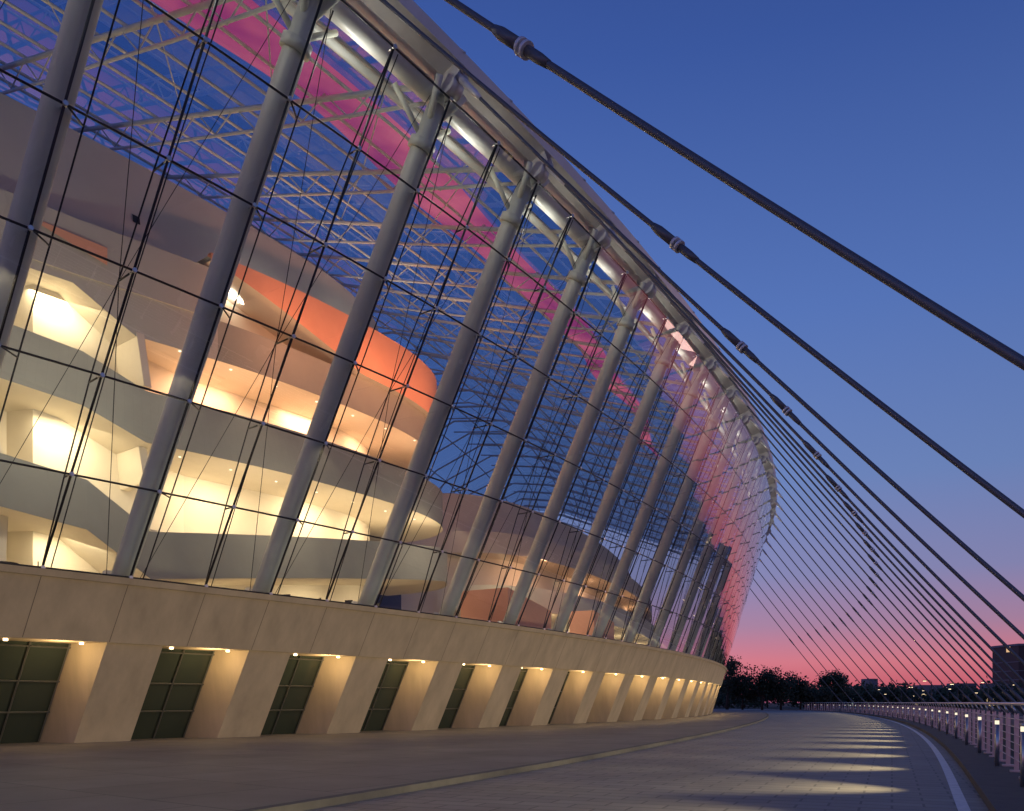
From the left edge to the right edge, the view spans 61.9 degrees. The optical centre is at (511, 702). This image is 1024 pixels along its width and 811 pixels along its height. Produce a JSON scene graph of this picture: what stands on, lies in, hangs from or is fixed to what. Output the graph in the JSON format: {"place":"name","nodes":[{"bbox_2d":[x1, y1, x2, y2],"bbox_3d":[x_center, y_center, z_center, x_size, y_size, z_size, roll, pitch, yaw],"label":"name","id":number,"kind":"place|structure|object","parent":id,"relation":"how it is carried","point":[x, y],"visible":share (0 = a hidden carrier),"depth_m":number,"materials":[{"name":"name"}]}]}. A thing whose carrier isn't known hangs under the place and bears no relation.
{"place":"outdoors","nodes":[
{"label":"outdoors","id":0,"kind":"place"},
{"bbox_2d":[0,709,766,810],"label":"pavement","id":1,"kind":"structure","parent":0,"point":[201,774],"depth_m":21.25,"materials":[{"name":"concrete"}]},
{"bbox_2d":[0,0,1023,702],"label":"sky","id":2,"kind":"structure","parent":0,"point":[892,129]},
{"bbox_2d":[51,703,1023,758],"bbox_3d":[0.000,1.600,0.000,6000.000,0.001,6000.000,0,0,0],"label":"ground","id":3,"kind":"structure","parent":0,"point":[774,706],"depth_m":104.71,"materials":[{"name":"grey concrete"}]},
{"bbox_2d":[0,564,726,743],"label":"plinth","id":4,"kind":"structure","parent":3,"relation":"on","point":[95,658],"depth_m":35.83,"materials":[{"name":"concrete"}]},
{"bbox_2d":[0,93,659,646],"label":"lobby interior","id":5,"kind":"object","parent":4,"relation":"on","point":[74,291],"visible":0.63,"depth_m":43.69,"materials":[{"name":"paint"}]},
{"bbox_2d":[0,561,379,605],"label":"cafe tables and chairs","id":6,"kind":"object","parent":5,"relation":"on","point":[348,601],"visible":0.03,"depth_m":40.64,"materials":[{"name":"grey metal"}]},
{"bbox_2d":[0,0,768,657],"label":"mullion and rod truss","id":7,"kind":"object","parent":4,"relation":"on","point":[290,338],"visible":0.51,"depth_m":32.70,"materials":[{"name":"grey metal"}]},
{"bbox_2d":[0,36,771,656],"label":"glass node fittings","id":8,"kind":"object","parent":7,"relation":"attached to","point":[64,104],"visible":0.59,"depth_m":34.79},
{"bbox_2d":[0,0,769,655],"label":"columns","id":9,"kind":"structure","parent":4,"relation":"on","point":[294,40],"depth_m":33.97,"materials":[{"name":"metal"}]},
{"bbox_2d":[0,0,747,568],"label":"roof truss","id":10,"kind":"object","parent":9,"relation":"on","point":[188,36],"visible":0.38,"depth_m":47.65,"materials":[{"name":"grey metal"}]},
{"bbox_2d":[151,0,659,458],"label":"pink light ribbon","id":11,"kind":"object","parent":10,"relation":"attached to","point":[251,32],"visible":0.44,"depth_m":36.73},
{"bbox_2d":[379,0,1023,517],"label":"stay cable","id":12,"kind":"object","parent":10,"relation":"attached to","point":[671,240],"visible":1,"depth_m":17.86,"materials":[{"name":"grey metal"}]},
{"bbox_2d":[444,0,1023,370],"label":"stay cable","id":13,"kind":"object","parent":10,"relation":"attached to","point":[523,48],"visible":1,"depth_m":11.24,"materials":[{"name":"grey metal"}]},
{"bbox_2d":[455,72,1023,600],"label":"stay cable","id":14,"kind":"object","parent":10,"relation":"attached to","point":[727,334],"visible":0.96,"depth_m":23.69,"materials":[{"name":"grey metal"}]},
{"bbox_2d":[543,161,1023,639],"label":"stay cable","id":15,"kind":"object","parent":10,"relation":"attached to","point":[782,406],"visible":0.92,"depth_m":28.90,"materials":[{"name":"grey metal"}]},
{"bbox_2d":[750,588,849,711],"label":"stay cable","id":16,"kind":"object","parent":10,"relation":"attached to","point":[803,656],"visible":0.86,"depth_m":140.90,"materials":[{"name":"grey metal"}]},
{"bbox_2d":[753,579,862,711],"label":"stay cable","id":17,"kind":"object","parent":10,"relation":"attached to","point":[851,700],"visible":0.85,"depth_m":134.93,"materials":[{"name":"grey metal"}]},
{"bbox_2d":[607,229,1023,664],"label":"stay cable","id":18,"kind":"object","parent":10,"relation":"attached to","point":[813,451],"visible":0.84,"depth_m":34.06,"materials":[{"name":"grey metal"}]},
{"bbox_2d":[756,568,874,712],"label":"stay cable","id":19,"kind":"object","parent":10,"relation":"attached to","point":[862,699],"visible":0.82,"depth_m":129.04,"materials":[{"name":"grey metal"}]},
{"bbox_2d":[759,559,884,713],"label":"stay cable","id":20,"kind":"object","parent":10,"relation":"attached to","point":[821,636],"visible":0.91,"depth_m":123.24,"materials":[{"name":"grey metal"}]},
{"bbox_2d":[762,549,899,713],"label":"stay cable","id":21,"kind":"object","parent":10,"relation":"attached to","point":[763,550],"visible":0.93,"depth_m":117.35,"materials":[{"name":"grey metal"}]},
{"bbox_2d":[766,540,910,714],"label":"stay cable","id":22,"kind":"object","parent":10,"relation":"attached to","point":[767,542],"visible":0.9,"depth_m":111.50,"materials":[{"name":"grey metal"}]},
{"bbox_2d":[654,284,1023,683],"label":"stay cable","id":23,"kind":"object","parent":10,"relation":"attached to","point":[837,487],"visible":0.91,"depth_m":39.37,"materials":[{"name":"grey metal"}]},
{"bbox_2d":[769,532,916,705],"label":"stay cable","id":24,"kind":"object","parent":10,"relation":"attached to","point":[841,620],"visible":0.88,"depth_m":105.75,"materials":[{"name":"grey metal"}]},
{"bbox_2d":[772,522,937,715],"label":"stay cable","id":25,"kind":"object","parent":10,"relation":"attached to","point":[847,614],"visible":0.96,"depth_m":99.87,"materials":[{"name":"grey metal"}]},
{"bbox_2d":[688,326,1023,695],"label":"stay cable","id":26,"kind":"object","parent":10,"relation":"attached to","point":[857,516],"visible":0.94,"depth_m":44.63,"materials":[{"name":"grey metal"}]},
{"bbox_2d":[774,512,948,716],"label":"stay cable","id":27,"kind":"object","parent":10,"relation":"attached to","point":[853,608],"visible":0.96,"depth_m":94.12,"materials":[{"name":"grey metal"}]},
{"bbox_2d":[775,501,957,717],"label":"stay cable","id":28,"kind":"object","parent":10,"relation":"attached to","point":[859,602],"visible":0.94,"depth_m":88.45,"materials":[{"name":"grey metal"}]},
{"bbox_2d":[715,361,1023,701],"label":"stay cable","id":29,"kind":"object","parent":10,"relation":"attached to","point":[1017,696],"visible":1,"depth_m":49.90,"materials":[{"name":"grey metal"}]},
{"bbox_2d":[774,488,976,719],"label":"stay cable","id":30,"kind":"object","parent":10,"relation":"attached to","point":[870,602],"visible":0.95,"depth_m":82.70,"materials":[{"name":"grey metal"}]},
{"bbox_2d":[734,390,1023,727],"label":"stay cable","id":31,"kind":"object","parent":10,"relation":"attached to","point":[870,547],"visible":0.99,"depth_m":55.13,"materials":[{"name":"grey metal"}]},
{"bbox_2d":[771,473,986,720],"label":"stay cable","id":32,"kind":"object","parent":10,"relation":"attached to","point":[867,587],"visible":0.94,"depth_m":77.11,"materials":[{"name":"grey metal"}]},
{"bbox_2d":[766,457,998,721],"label":"stay cable","id":33,"kind":"object","parent":10,"relation":"attached to","point":[878,587],"visible":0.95,"depth_m":71.47,"materials":[{"name":"grey metal"}]},
{"bbox_2d":[749,416,1023,725],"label":"stay cable","id":34,"kind":"object","parent":10,"relation":"attached to","point":[997,695],"visible":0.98,"depth_m":60.33,"materials":[{"name":"grey metal"}]},
{"bbox_2d":[759,438,1013,723],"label":"stay cable","id":35,"kind":"object","parent":10,"relation":"attached to","point":[761,440],"visible":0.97,"depth_m":65.96,"materials":[{"name":"grey metal"}]},
{"bbox_2d":[280,0,776,559],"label":"roof edge beam","id":36,"kind":"structure","parent":9,"relation":"on","point":[424,56],"depth_m":33.87,"materials":[{"name":"grey metal"}]},
{"bbox_2d":[237,709,768,810],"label":"kerb","id":37,"kind":"structure","parent":3,"relation":"on","point":[314,803],"depth_m":16.37,"materials":[{"name":"grey concrete"}]},
{"bbox_2d":[785,672,823,708],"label":"tree","id":38,"kind":"object","parent":3,"relation":"on","point":[805,692],"visible":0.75,"depth_m":183.24,"materials":[{"name":"green plant"}]},
{"bbox_2d":[803,682,837,709],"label":"tree","id":39,"kind":"object","parent":3,"relation":"on","point":[825,694],"visible":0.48,"depth_m":187.90,"materials":[{"name":"green plant"}]},
{"bbox_2d":[812,670,846,708],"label":"tree","id":40,"kind":"object","parent":3,"relation":"on","point":[828,679],"visible":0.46,"depth_m":197.57,"materials":[{"name":"green plant"}]},
{"bbox_2d":[819,668,852,708],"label":"tree","id":41,"kind":"object","parent":3,"relation":"on","point":[841,682],"visible":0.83,"depth_m":196.41,"materials":[{"name":"green plant"}]},
{"bbox_2d":[841,679,889,707],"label":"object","id":42,"kind":"structure","parent":3,"relation":"on","point":[871,680],"depth_m":258.42,"materials":[{"name":"grey"}]},
{"bbox_2d":[714,676,1023,707],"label":"distant tree line","id":43,"kind":"object","parent":3,"relation":"on","point":[862,692],"visible":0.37,"depth_m":239.02,"materials":[{"name":"green plant"}]},
{"bbox_2d":[913,685,947,706],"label":"office building","id":44,"kind":"structure","parent":3,"relation":"on","point":[927,687],"depth_m":297.17,"materials":[{"name":"grey"}]},
{"bbox_2d":[947,683,976,689],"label":"office building","id":45,"kind":"structure","parent":3,"relation":"on","point":[970,684],"depth_m":337.94,"materials":[{"name":"grey"}]},
{"bbox_2d":[966,684,1021,706],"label":"office building","id":46,"kind":"structure","parent":3,"relation":"on","point":[991,685],"depth_m":297.32,"materials":[{"name":"grey"}]},
{"bbox_2d":[991,643,1023,689],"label":"office building","id":47,"kind":"structure","parent":3,"relation":"on","point":[1011,660],"depth_m":326.65,"materials":[{"name":"grey concrete"}]},
{"bbox_2d":[304,709,989,810],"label":"road","id":48,"kind":"structure","parent":0,"point":[789,760],"depth_m":17.84,"materials":[{"name":"grey asphalt"}]},
{"bbox_2d":[718,655,746,709],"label":"tree","id":49,"kind":"object","parent":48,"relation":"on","point":[728,683],"visible":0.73,"depth_m":179.12,"materials":[{"name":"green plant"}]},
{"bbox_2d":[720,670,766,709],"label":"tree","id":50,"kind":"object","parent":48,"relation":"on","point":[734,695],"visible":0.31,"depth_m":186.91,"materials":[{"name":"green plant"}]},
{"bbox_2d":[732,664,787,709],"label":"tree","id":51,"kind":"object","parent":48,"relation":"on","point":[765,677],"visible":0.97,"depth_m":178.82,"materials":[{"name":"green plant"}]},
{"bbox_2d":[753,669,805,709],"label":"tree","id":52,"kind":"object","parent":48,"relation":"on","point":[788,687],"visible":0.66,"depth_m":180.49,"materials":[{"name":"green plant"}]},
{"bbox_2d":[802,710,970,810],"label":"road marking","id":53,"kind":"object","parent":48,"relation":"on","point":[959,799],"visible":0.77,"depth_m":17.57,"materials":[{"name":"white paint"}]},
{"bbox_2d":[754,708,1023,810],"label":"rail kerb","id":54,"kind":"structure","parent":48,"relation":"on","point":[998,788],"depth_m":18.46,"materials":[{"name":"grey concrete"}]},
{"bbox_2d":[804,702,1023,786],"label":"railing","id":55,"kind":"object","parent":54,"relation":"on","point":[919,714],"visible":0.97,"depth_m":29.21,"materials":[{"name":"silver metal"}]},
{"bbox_2d":[694,449,770,666],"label":"glass wall","id":56,"kind":"structure","parent":0,"point":[758,490],"depth_m":82.70,"materials":[{"name":"clear glass"}]}
]}

